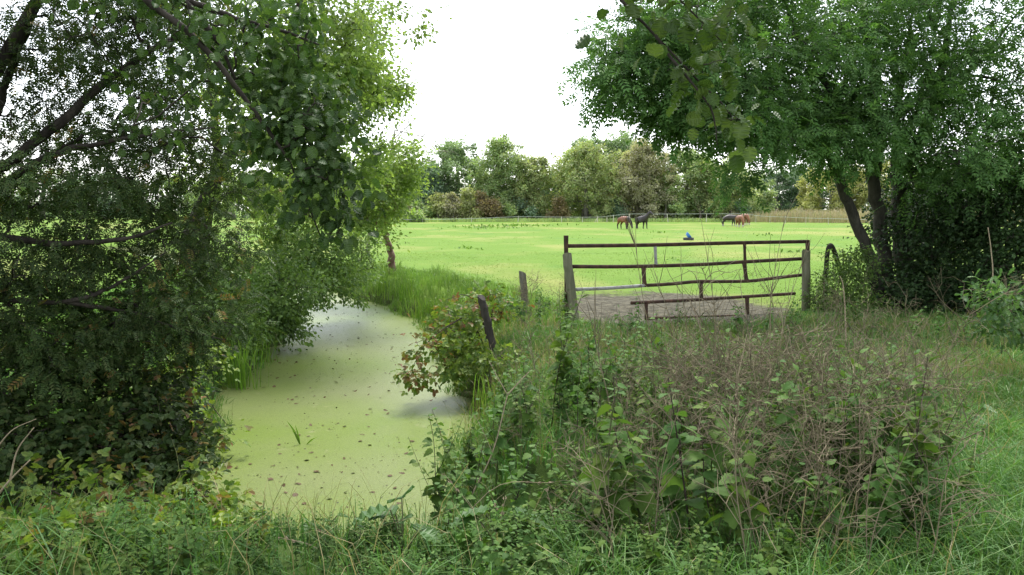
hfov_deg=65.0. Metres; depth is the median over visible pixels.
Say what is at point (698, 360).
nettle plant
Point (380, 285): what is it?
reed clump
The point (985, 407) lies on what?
butterbur
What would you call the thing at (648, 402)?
nettle plant
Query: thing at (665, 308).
dead stalk
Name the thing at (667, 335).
nettle plant
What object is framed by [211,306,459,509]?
water litter
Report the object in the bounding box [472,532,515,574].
nettle plant
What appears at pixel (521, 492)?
nettle plant
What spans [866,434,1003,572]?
dead stalk
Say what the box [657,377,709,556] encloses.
nettle plant
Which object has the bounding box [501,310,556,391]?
dead stalk
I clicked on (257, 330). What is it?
bank shrub
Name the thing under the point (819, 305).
dead stalk
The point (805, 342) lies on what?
dead stalk
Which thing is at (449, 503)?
nettle plant
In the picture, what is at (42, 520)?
nettle plant
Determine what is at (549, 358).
dead stalk
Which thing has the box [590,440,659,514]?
dead stalk
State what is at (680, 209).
sapling bush
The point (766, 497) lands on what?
grass stem
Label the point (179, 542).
nettle plant
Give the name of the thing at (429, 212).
sapling bush
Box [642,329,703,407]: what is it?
dead stalk
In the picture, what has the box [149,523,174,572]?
nettle plant
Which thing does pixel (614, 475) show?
nettle plant
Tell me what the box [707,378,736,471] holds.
nettle plant
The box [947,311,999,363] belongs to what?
dead stalk
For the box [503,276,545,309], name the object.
dead stalk
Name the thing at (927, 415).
dead stalk
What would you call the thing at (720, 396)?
dead stalk
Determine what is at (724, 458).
nettle plant
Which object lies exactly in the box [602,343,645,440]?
dead stalk
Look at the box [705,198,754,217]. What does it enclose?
sapling bush
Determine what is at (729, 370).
nettle plant
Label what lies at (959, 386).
dead stalk
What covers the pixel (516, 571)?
nettle plant
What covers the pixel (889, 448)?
nettle plant
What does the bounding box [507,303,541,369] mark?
dead stalk
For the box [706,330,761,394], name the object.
dead stalk
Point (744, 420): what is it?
dead stalk
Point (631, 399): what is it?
dead stalk
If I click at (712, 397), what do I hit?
nettle plant
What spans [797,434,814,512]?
nettle plant
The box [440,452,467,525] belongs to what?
nettle plant
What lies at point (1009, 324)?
dead stalk
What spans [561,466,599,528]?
nettle plant
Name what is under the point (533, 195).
birch tree
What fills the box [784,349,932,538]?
dead stalk
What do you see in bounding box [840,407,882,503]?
nettle plant
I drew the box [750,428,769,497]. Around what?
nettle plant
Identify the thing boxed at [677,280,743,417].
dead stalk
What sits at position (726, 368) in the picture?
dead stalk
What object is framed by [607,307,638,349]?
dead stalk
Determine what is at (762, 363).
dead stalk
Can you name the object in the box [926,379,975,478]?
nettle plant
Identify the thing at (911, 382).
dead stalk
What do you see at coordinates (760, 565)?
nettle plant
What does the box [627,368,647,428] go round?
nettle plant
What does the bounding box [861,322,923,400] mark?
dead stalk
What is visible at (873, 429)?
nettle plant
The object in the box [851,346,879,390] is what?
nettle plant
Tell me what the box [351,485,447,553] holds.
butterbur
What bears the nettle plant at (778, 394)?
on the ground at (546, 241)
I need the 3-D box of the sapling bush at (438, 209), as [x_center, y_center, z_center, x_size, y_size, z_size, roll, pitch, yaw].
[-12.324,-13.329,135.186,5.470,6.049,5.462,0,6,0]
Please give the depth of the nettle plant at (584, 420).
6.55 m
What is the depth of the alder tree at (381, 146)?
18.13 m
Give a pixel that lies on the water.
(259, 409)
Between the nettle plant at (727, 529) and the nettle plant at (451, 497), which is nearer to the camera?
the nettle plant at (727, 529)
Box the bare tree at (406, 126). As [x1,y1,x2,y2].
[367,64,457,251]
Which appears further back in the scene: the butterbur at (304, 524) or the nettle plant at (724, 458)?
the butterbur at (304, 524)
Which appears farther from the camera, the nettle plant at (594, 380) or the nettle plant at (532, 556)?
the nettle plant at (594, 380)
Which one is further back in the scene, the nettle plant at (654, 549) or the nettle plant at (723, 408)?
the nettle plant at (723, 408)
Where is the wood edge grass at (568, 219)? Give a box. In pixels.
[378,217,735,221]
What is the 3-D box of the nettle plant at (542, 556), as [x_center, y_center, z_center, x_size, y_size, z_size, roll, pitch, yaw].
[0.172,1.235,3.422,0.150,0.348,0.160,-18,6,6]
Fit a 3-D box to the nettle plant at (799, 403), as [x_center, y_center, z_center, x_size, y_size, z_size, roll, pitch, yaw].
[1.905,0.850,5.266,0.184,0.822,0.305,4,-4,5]
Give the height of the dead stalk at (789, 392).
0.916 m
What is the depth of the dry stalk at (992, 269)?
9.61 m
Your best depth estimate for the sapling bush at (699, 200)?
135.71 m
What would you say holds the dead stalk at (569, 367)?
on the ground at (546, 241)
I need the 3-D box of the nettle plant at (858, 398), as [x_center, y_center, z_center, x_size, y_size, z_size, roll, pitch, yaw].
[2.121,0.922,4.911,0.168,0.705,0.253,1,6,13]
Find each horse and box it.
[617,216,632,228]
[635,211,652,228]
[720,215,735,225]
[735,215,743,226]
[740,214,749,224]
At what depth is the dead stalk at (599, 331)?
9.53 m
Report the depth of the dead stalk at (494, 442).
6.26 m
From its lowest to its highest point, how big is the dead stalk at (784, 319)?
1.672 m
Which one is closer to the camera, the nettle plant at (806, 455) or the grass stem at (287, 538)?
the grass stem at (287, 538)
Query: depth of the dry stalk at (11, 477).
4.31 m
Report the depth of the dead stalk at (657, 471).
3.97 m
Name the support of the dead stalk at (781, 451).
on the ground at (546, 241)
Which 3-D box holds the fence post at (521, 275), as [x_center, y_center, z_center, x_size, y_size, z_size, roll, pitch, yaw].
[0.217,0.138,14.279,0.192,0.886,0.136,0,6,0]
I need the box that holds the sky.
[0,0,1023,209]
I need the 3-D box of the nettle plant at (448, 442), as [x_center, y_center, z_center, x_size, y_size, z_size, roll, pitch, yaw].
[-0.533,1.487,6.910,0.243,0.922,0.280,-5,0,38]
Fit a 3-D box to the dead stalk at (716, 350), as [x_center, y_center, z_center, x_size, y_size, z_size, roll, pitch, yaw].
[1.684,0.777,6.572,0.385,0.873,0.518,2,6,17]
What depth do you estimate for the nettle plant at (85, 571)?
3.42 m
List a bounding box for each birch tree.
[508,154,555,219]
[543,138,630,219]
[593,137,687,219]
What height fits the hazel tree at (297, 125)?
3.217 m
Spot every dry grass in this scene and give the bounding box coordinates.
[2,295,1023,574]
[723,207,1020,222]
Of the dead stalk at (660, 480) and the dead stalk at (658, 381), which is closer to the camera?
the dead stalk at (660, 480)
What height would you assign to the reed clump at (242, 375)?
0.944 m
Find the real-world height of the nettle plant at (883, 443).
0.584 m
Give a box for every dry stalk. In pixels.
[0,419,35,492]
[472,361,528,494]
[840,277,846,347]
[975,228,992,344]
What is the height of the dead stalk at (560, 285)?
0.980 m
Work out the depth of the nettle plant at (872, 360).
5.92 m
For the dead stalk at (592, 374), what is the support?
on the ground at (546, 241)
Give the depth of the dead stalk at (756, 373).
5.55 m
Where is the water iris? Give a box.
[287,421,300,443]
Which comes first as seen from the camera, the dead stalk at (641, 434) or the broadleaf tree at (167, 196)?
the dead stalk at (641, 434)
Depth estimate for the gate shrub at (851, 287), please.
14.57 m
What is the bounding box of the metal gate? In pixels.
[564,235,809,319]
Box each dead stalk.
[467,409,514,488]
[486,341,509,391]
[494,374,542,466]
[497,346,550,386]
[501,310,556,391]
[502,331,534,375]
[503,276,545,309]
[506,374,536,467]
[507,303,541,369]
[511,289,545,324]
[516,301,545,363]
[518,417,611,522]
[519,271,542,304]
[524,367,556,462]
[527,315,562,412]
[532,411,663,573]
[540,340,583,415]
[542,269,577,316]
[546,388,634,527]
[552,414,646,507]
[555,431,641,562]
[559,427,603,489]
[563,281,626,429]
[581,337,615,415]
[585,360,600,398]
[586,411,702,509]
[589,316,612,351]
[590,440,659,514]
[594,365,644,461]
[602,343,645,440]
[602,369,654,452]
[605,347,664,454]
[605,366,707,550]
[606,368,684,547]
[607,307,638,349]
[609,332,748,471]
[609,392,665,491]
[613,387,660,473]
[616,190,664,388]
[626,349,678,406]
[628,333,725,439]
[633,417,688,548]
[637,358,687,419]
[640,301,726,444]
[641,322,722,476]
[641,375,686,478]
[642,242,683,388]
[642,300,826,572]
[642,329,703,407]
[642,341,720,422]
[649,335,717,454]
[650,323,730,489]
[652,355,721,401]
[658,345,808,547]
[660,251,692,364]
[663,316,776,482]
[664,259,746,508]
[664,325,778,565]
[670,372,703,447]
[673,314,763,476]
[676,341,758,426]
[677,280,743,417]
[683,177,745,385]
[683,388,754,567]
[688,335,717,426]
[688,381,791,566]
[689,379,792,505]
[691,319,785,409]
[696,327,785,401]
[700,409,746,509]
[702,320,778,424]
[702,335,734,375]
[703,321,786,428]
[704,334,754,414]
[704,418,784,546]
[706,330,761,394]
[708,272,801,503]
[712,299,814,506]
[712,344,740,397]
[715,318,782,407]
[715,364,781,484]
[719,441,763,528]
[722,337,795,489]
[723,244,794,396]
[731,346,774,410]
[734,350,795,428]
[735,418,801,505]
[737,360,866,492]
[738,358,857,542]
[743,269,765,316]
[745,192,809,435]
[745,339,782,448]
[752,266,776,344]
[753,335,806,409]
[753,340,800,412]
[755,366,875,525]
[756,233,824,377]
[756,349,826,404]
[759,350,804,423]
[762,405,846,549]
[766,390,872,542]
[768,316,859,424]
[768,411,883,551]
[770,372,836,456]
[770,400,843,518]
[774,348,875,429]
[774,359,838,398]
[778,325,838,386]
[778,347,815,414]
[780,313,831,408]
[781,340,833,399]
[782,317,845,385]
[784,307,872,428]
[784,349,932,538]
[786,336,869,567]
[787,358,913,529]
[788,330,840,407]
[792,344,843,497]
[794,326,939,565]
[797,402,907,563]
[798,381,830,424]
[800,384,861,466]
[801,335,868,506]
[803,330,841,405]
[805,268,838,327]
[807,264,861,402]
[807,345,866,436]
[809,320,903,506]
[817,277,849,326]
[817,339,884,414]
[820,274,869,349]
[822,334,987,467]
[826,414,902,505]
[833,309,894,399]
[834,349,899,486]
[838,334,879,369]
[840,288,893,353]
[842,346,924,394]
[846,305,878,340]
[846,364,972,453]
[850,326,918,410]
[853,314,923,469]
[853,360,961,571]
[855,307,893,357]
[855,318,938,408]
[857,372,943,481]
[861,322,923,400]
[863,330,934,435]
[864,388,962,486]
[865,340,933,454]
[865,345,905,370]
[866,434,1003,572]
[868,314,901,337]
[878,294,913,360]
[880,336,941,374]
[883,277,936,357]
[884,301,922,347]
[886,386,965,455]
[890,352,935,451]
[892,334,966,464]
[893,325,1019,435]
[893,352,1017,571]
[900,329,967,392]
[901,329,949,392]
[902,316,964,404]
[904,277,1022,442]
[909,350,965,523]
[911,373,993,436]
[921,268,952,324]
[931,332,1001,462]
[941,350,1021,434]
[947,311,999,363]
[956,283,988,330]
[990,283,1023,351]
[996,266,1023,341]
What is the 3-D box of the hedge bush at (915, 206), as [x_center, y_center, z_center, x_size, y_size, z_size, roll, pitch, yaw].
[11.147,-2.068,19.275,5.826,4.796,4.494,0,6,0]
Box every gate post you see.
[563,253,578,320]
[801,249,810,310]
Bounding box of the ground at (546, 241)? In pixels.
[0,211,1023,574]
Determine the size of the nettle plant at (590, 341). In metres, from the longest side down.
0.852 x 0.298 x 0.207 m
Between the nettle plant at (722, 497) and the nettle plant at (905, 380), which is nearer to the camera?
the nettle plant at (722, 497)
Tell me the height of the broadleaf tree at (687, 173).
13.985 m
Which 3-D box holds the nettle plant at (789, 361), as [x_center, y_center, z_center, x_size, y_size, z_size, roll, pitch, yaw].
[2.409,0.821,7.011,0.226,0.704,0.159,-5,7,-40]
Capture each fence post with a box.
[477,295,495,350]
[519,271,528,313]
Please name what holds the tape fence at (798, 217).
on the ground at (546, 241)
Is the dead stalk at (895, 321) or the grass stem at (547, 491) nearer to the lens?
the grass stem at (547, 491)
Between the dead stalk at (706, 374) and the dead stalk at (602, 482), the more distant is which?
the dead stalk at (706, 374)
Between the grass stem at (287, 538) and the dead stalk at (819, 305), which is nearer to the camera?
the grass stem at (287, 538)
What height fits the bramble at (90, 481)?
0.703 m
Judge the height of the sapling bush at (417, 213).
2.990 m
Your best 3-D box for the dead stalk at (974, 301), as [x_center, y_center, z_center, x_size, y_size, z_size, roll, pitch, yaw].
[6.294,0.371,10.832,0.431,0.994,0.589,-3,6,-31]
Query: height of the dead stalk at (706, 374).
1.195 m
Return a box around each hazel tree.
[41,0,387,267]
[575,0,780,173]
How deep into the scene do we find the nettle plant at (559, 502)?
5.13 m
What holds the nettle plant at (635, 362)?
on the ground at (546, 241)
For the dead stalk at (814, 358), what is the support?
on the ground at (546, 241)
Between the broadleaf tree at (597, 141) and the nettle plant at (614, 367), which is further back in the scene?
the broadleaf tree at (597, 141)
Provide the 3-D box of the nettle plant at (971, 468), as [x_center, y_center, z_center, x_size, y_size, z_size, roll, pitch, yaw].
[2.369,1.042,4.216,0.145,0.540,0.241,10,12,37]
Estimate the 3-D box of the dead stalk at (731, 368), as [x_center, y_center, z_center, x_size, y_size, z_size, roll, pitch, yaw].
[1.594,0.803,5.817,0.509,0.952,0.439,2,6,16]
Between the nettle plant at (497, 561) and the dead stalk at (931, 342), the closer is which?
the nettle plant at (497, 561)
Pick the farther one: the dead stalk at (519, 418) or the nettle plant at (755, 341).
the nettle plant at (755, 341)
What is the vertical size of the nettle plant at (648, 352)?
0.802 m
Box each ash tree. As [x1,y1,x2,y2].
[555,0,884,304]
[636,0,983,308]
[813,0,1023,307]
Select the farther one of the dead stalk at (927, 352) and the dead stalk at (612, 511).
the dead stalk at (927, 352)
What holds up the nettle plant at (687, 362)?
on the ground at (546, 241)
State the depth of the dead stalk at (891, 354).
6.38 m
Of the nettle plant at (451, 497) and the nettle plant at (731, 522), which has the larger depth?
the nettle plant at (451, 497)
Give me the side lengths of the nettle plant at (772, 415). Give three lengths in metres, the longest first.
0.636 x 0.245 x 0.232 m
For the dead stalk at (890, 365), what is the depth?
4.34 m
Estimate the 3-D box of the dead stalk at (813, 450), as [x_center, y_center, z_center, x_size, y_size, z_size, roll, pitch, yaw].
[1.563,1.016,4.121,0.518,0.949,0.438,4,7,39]
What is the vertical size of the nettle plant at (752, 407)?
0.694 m
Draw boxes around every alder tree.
[114,0,411,286]
[217,0,451,292]
[330,119,438,271]
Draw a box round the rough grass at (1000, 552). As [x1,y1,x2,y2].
[0,260,1023,574]
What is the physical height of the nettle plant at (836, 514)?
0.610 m
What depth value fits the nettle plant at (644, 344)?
7.72 m
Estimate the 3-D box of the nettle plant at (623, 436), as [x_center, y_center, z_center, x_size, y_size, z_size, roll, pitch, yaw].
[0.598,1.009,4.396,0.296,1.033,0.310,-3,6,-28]
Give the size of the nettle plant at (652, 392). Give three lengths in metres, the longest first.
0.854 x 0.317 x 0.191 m
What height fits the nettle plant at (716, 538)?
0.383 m
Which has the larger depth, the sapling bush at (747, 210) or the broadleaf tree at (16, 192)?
the broadleaf tree at (16, 192)
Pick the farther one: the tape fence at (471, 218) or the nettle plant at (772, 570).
the tape fence at (471, 218)
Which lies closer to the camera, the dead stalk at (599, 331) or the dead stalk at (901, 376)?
the dead stalk at (901, 376)
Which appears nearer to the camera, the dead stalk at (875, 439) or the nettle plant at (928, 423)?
the dead stalk at (875, 439)
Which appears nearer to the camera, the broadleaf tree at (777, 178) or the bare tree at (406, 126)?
the bare tree at (406, 126)
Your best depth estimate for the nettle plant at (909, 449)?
4.58 m
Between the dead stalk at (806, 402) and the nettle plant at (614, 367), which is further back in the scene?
the nettle plant at (614, 367)
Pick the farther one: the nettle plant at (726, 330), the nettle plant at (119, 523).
the nettle plant at (726, 330)
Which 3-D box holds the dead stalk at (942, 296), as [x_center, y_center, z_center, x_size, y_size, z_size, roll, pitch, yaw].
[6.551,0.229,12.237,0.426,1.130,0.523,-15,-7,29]
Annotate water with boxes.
[150,256,480,544]
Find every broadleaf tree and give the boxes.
[0,168,93,218]
[1,174,33,217]
[51,171,148,218]
[106,172,213,216]
[183,172,265,219]
[379,159,419,216]
[408,162,455,212]
[417,135,491,219]
[460,131,534,218]
[540,169,572,215]
[564,132,620,218]
[599,126,664,217]
[651,147,727,218]
[683,156,765,218]
[729,167,779,214]
[753,166,821,211]
[770,162,840,212]
[790,167,864,213]
[834,160,890,212]
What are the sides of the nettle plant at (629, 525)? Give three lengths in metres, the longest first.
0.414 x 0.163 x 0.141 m
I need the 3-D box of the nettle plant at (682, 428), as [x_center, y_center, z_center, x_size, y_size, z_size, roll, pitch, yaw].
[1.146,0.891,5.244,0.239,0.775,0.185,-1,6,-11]
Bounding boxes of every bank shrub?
[124,240,282,366]
[204,241,340,351]
[246,213,392,318]
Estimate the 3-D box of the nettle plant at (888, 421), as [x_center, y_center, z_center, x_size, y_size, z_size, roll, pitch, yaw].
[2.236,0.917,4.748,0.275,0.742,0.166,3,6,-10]
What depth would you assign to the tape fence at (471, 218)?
125.54 m
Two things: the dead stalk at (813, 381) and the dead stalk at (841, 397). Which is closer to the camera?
the dead stalk at (841, 397)
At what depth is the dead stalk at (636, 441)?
4.88 m
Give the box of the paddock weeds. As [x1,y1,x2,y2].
[433,223,799,259]
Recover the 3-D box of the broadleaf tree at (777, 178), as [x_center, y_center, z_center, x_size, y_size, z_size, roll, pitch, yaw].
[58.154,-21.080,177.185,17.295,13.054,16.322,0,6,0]
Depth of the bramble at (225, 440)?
8.76 m
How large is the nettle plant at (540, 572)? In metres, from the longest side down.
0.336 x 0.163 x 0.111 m
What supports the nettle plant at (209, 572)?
on the ground at (546, 241)
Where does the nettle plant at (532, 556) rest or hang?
on the ground at (546, 241)
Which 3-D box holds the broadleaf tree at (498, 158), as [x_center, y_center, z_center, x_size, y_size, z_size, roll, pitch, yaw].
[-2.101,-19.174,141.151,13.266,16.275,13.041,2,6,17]
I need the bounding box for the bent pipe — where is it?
[824,243,843,291]
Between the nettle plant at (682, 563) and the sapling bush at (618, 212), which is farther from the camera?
the sapling bush at (618, 212)
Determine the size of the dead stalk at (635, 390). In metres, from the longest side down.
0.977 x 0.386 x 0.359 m
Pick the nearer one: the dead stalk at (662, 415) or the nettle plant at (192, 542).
the nettle plant at (192, 542)
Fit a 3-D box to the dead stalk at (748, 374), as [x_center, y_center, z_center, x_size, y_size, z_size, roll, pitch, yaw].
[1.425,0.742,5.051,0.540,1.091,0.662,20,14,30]
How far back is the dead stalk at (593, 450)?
5.47 m
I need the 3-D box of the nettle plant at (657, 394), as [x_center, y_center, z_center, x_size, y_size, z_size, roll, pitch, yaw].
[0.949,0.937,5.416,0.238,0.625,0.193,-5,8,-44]
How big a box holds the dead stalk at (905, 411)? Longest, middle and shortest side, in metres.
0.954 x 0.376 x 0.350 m
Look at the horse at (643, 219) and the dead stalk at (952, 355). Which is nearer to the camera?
the dead stalk at (952, 355)
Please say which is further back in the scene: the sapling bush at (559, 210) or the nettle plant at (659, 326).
the sapling bush at (559, 210)
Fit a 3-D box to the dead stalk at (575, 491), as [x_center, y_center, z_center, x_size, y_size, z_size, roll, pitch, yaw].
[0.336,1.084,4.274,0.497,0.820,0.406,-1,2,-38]
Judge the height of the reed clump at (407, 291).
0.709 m
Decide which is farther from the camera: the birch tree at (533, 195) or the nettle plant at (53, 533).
the birch tree at (533, 195)
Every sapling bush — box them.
[401,207,426,221]
[410,199,438,218]
[425,192,452,218]
[440,192,465,219]
[457,185,486,219]
[471,189,492,218]
[484,195,507,218]
[497,196,524,219]
[510,197,546,219]
[544,195,573,219]
[600,198,630,218]
[635,193,687,219]
[684,187,726,218]
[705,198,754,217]
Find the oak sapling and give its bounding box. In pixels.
[954,267,1023,353]
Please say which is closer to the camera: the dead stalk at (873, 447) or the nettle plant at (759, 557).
the nettle plant at (759, 557)
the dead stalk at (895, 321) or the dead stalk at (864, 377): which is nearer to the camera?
the dead stalk at (864, 377)
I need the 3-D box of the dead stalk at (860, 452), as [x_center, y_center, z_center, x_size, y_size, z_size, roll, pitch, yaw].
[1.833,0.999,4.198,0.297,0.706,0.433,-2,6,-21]
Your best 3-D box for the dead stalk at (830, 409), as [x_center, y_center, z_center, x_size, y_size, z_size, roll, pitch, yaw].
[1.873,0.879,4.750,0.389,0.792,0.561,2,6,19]
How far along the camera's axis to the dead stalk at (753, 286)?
12.45 m
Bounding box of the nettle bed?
[24,279,971,574]
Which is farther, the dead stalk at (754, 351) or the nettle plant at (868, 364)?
the nettle plant at (868, 364)
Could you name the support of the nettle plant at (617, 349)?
on the ground at (546, 241)
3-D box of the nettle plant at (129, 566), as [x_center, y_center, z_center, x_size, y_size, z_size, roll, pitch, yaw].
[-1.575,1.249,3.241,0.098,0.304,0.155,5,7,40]
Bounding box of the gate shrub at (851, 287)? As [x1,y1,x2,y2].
[797,242,904,317]
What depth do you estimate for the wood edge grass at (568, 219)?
128.41 m
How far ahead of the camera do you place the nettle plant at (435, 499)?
6.00 m
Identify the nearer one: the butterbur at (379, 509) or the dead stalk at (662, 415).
the butterbur at (379, 509)
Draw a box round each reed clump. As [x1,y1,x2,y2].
[210,335,270,389]
[245,329,277,362]
[363,275,388,295]
[382,273,420,300]
[409,296,438,319]
[468,367,510,427]
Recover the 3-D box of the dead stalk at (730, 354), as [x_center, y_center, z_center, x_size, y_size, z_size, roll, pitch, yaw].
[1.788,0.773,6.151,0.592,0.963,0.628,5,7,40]
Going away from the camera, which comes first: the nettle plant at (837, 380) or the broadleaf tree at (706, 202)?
the nettle plant at (837, 380)
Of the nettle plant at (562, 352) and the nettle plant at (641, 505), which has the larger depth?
the nettle plant at (562, 352)
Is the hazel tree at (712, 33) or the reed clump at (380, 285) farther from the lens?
the reed clump at (380, 285)
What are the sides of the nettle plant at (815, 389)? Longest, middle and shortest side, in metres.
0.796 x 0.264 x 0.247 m
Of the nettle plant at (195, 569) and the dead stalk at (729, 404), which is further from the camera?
the dead stalk at (729, 404)
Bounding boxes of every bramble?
[0,333,252,520]
[0,447,275,574]
[129,333,250,456]
[390,279,534,396]
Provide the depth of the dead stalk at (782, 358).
5.71 m
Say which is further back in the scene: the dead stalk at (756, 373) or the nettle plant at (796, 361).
the nettle plant at (796, 361)
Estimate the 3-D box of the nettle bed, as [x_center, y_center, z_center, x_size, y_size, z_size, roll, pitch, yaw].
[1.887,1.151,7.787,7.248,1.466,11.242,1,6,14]
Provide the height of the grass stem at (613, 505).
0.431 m
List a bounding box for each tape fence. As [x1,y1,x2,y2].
[404,216,518,221]
[519,213,746,221]
[749,214,869,224]
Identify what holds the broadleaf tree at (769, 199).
on the ground at (546, 241)
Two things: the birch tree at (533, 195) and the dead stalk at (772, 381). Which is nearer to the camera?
the dead stalk at (772, 381)
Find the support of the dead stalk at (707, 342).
on the ground at (546, 241)
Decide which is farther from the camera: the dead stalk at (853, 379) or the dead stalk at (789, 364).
the dead stalk at (789, 364)
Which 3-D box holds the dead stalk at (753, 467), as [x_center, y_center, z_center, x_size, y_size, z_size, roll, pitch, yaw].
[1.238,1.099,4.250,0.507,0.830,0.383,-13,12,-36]
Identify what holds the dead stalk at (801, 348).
on the ground at (546, 241)
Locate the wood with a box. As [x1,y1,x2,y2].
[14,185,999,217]
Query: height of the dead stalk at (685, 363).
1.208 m
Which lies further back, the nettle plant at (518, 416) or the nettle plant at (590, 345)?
the nettle plant at (590, 345)
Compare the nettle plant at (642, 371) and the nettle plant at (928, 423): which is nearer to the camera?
the nettle plant at (928, 423)
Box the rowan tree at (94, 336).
[0,0,302,412]
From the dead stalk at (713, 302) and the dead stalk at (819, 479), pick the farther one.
the dead stalk at (713, 302)
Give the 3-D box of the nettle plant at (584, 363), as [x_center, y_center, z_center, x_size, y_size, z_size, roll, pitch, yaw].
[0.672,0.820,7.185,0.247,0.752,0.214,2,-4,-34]
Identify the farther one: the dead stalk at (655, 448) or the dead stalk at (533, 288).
the dead stalk at (533, 288)
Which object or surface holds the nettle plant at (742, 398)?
on the ground at (546, 241)
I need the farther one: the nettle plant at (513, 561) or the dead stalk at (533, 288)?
the dead stalk at (533, 288)
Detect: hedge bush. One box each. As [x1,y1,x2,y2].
[843,104,1023,285]
[846,162,1022,316]
[907,138,1023,319]
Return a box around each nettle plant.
[0,537,30,574]
[18,481,59,522]
[18,503,60,548]
[31,502,60,559]
[39,507,83,565]
[53,531,95,574]
[71,495,107,565]
[91,502,114,563]
[97,503,128,559]
[98,548,122,574]
[102,538,124,572]
[109,540,137,574]
[112,555,136,574]
[117,522,141,573]
[121,517,145,568]
[124,491,145,536]
[126,534,150,574]
[132,504,160,560]
[134,543,169,574]
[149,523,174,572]
[153,498,200,556]
[163,526,198,574]
[168,515,197,572]
[174,518,208,574]
[182,562,199,573]
[197,543,223,574]
[198,536,219,570]
[406,414,465,525]
[426,482,479,554]
[428,407,462,499]
[436,428,463,496]
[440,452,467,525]
[440,470,457,540]
[444,463,483,542]
[448,431,492,549]
[456,519,499,574]
[457,413,478,484]
[472,394,509,494]
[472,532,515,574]
[482,505,514,562]
[486,371,508,453]
[487,403,518,488]
[498,437,544,539]
[500,505,533,564]
[502,539,526,574]
[503,359,543,448]
[504,365,527,455]
[504,501,540,568]
[505,372,525,440]
[505,444,538,531]
[506,370,547,450]
[507,355,537,451]
[508,553,528,574]
[511,491,547,565]
[511,518,543,573]
[516,355,541,425]
[521,561,546,574]
[535,477,566,521]
[536,450,572,552]
[536,539,567,574]
[542,442,587,515]
[543,290,588,426]
[549,329,572,421]
[556,310,581,397]
[557,346,586,429]
[557,474,569,524]
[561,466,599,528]
[563,349,593,431]
[563,363,597,459]
[565,544,599,573]
[570,360,587,433]
[572,337,595,401]
[572,493,591,551]
[573,534,614,574]
[574,387,633,561]
[580,442,649,541]
[580,456,599,502]
[581,320,600,391]
[581,350,600,412]
[582,349,600,422]
[583,331,600,397]
[583,400,607,456]
[583,497,600,528]
[583,565,597,574]
[584,334,614,434]
[591,395,613,462]
[596,516,630,574]
[601,335,625,428]
[601,377,658,527]
[604,326,624,389]
[609,416,659,542]
[609,445,645,518]
[614,502,641,561]
[620,321,640,396]
[620,333,645,413]
[622,505,643,565]
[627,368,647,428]
[630,350,652,422]
[633,415,660,523]
[635,327,657,383]
[635,348,678,460]
[635,366,685,477]
[636,523,673,574]
[637,350,673,416]
[637,379,664,454]
[637,524,665,574]
[638,326,650,369]
[640,370,662,453]
[644,316,672,369]
[644,531,670,573]
[646,345,676,410]
[646,432,670,536]
[648,331,671,375]
[649,313,665,358]
[650,445,708,535]
[652,368,673,448]
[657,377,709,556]
[657,455,690,520]
[666,550,694,574]
[669,541,709,574]
[670,504,690,561]
[672,368,705,478]
[674,521,703,572]
[675,328,709,406]
[675,351,712,438]
[676,318,710,356]
[677,338,717,414]
[686,376,770,536]
[687,353,712,424]
[687,420,737,559]
[688,367,724,449]
[693,530,710,574]
[694,438,730,536]
[695,330,731,387]
[696,517,726,565]
[698,389,719,442]
[703,372,747,443]
[704,436,772,571]
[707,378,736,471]
[708,508,729,550]
[708,542,730,574]
[708,546,740,574]
[709,328,732,384]
[710,462,741,523]
[712,418,737,484]
[713,336,746,411]
[716,338,742,417]
[719,500,741,534]
[722,395,759,504]
[727,367,746,418]
[728,381,770,484]
[729,331,741,367]
[732,383,764,472]
[736,554,784,574]
[738,326,766,359]
[738,378,775,422]
[741,553,766,574]
[742,500,760,552]
[745,349,763,405]
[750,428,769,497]
[751,320,781,381]
[756,524,790,574]
[757,555,783,574]
[761,386,792,451]
[762,395,788,462]
[764,346,778,404]
[764,514,800,573]
[766,401,785,468]
[767,347,794,431]
[767,359,806,514]
[768,369,792,430]
[768,389,806,521]
[769,524,797,565]
[780,344,795,399]
[789,354,814,434]
[792,405,818,475]
[793,330,822,403]
[794,459,847,574]
[796,426,815,486]
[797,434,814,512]
[800,374,842,493]
[800,376,830,453]
[801,476,848,563]
[813,352,853,412]
[818,381,853,470]
[821,373,861,482]
[825,340,870,486]
[827,348,875,415]
[827,351,849,441]
[828,379,888,506]
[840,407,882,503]
[842,426,897,505]
[847,354,889,450]
[847,379,870,449]
[849,393,886,478]
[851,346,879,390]
[857,346,882,404]
[857,413,883,479]
[857,438,942,553]
[858,426,912,546]
[858,444,911,559]
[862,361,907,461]
[868,402,921,496]
[874,358,915,407]
[875,349,948,484]
[878,480,917,544]
[879,379,906,445]
[880,352,948,546]
[884,342,897,402]
[891,355,918,396]
[891,382,931,453]
[893,350,916,442]
[893,459,932,533]
[894,479,945,561]
[901,428,923,481]
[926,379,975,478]
[948,435,981,509]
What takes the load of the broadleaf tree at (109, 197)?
on the ground at (546, 241)
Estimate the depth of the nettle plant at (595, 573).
3.09 m
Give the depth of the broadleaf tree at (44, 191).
163.71 m
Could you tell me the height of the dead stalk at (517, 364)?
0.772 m
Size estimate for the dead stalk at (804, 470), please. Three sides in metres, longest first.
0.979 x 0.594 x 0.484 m
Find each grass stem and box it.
[276,536,343,569]
[442,472,483,528]
[456,481,553,528]
[545,487,555,529]
[587,489,652,543]
[761,486,773,535]
[821,470,830,558]
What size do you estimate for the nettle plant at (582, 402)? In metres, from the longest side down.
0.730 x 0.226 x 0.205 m
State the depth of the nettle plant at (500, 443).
6.18 m
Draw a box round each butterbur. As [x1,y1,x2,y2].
[300,513,348,535]
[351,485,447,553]
[441,505,552,564]
[934,399,997,434]
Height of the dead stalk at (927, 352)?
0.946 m
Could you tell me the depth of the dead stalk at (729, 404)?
3.69 m

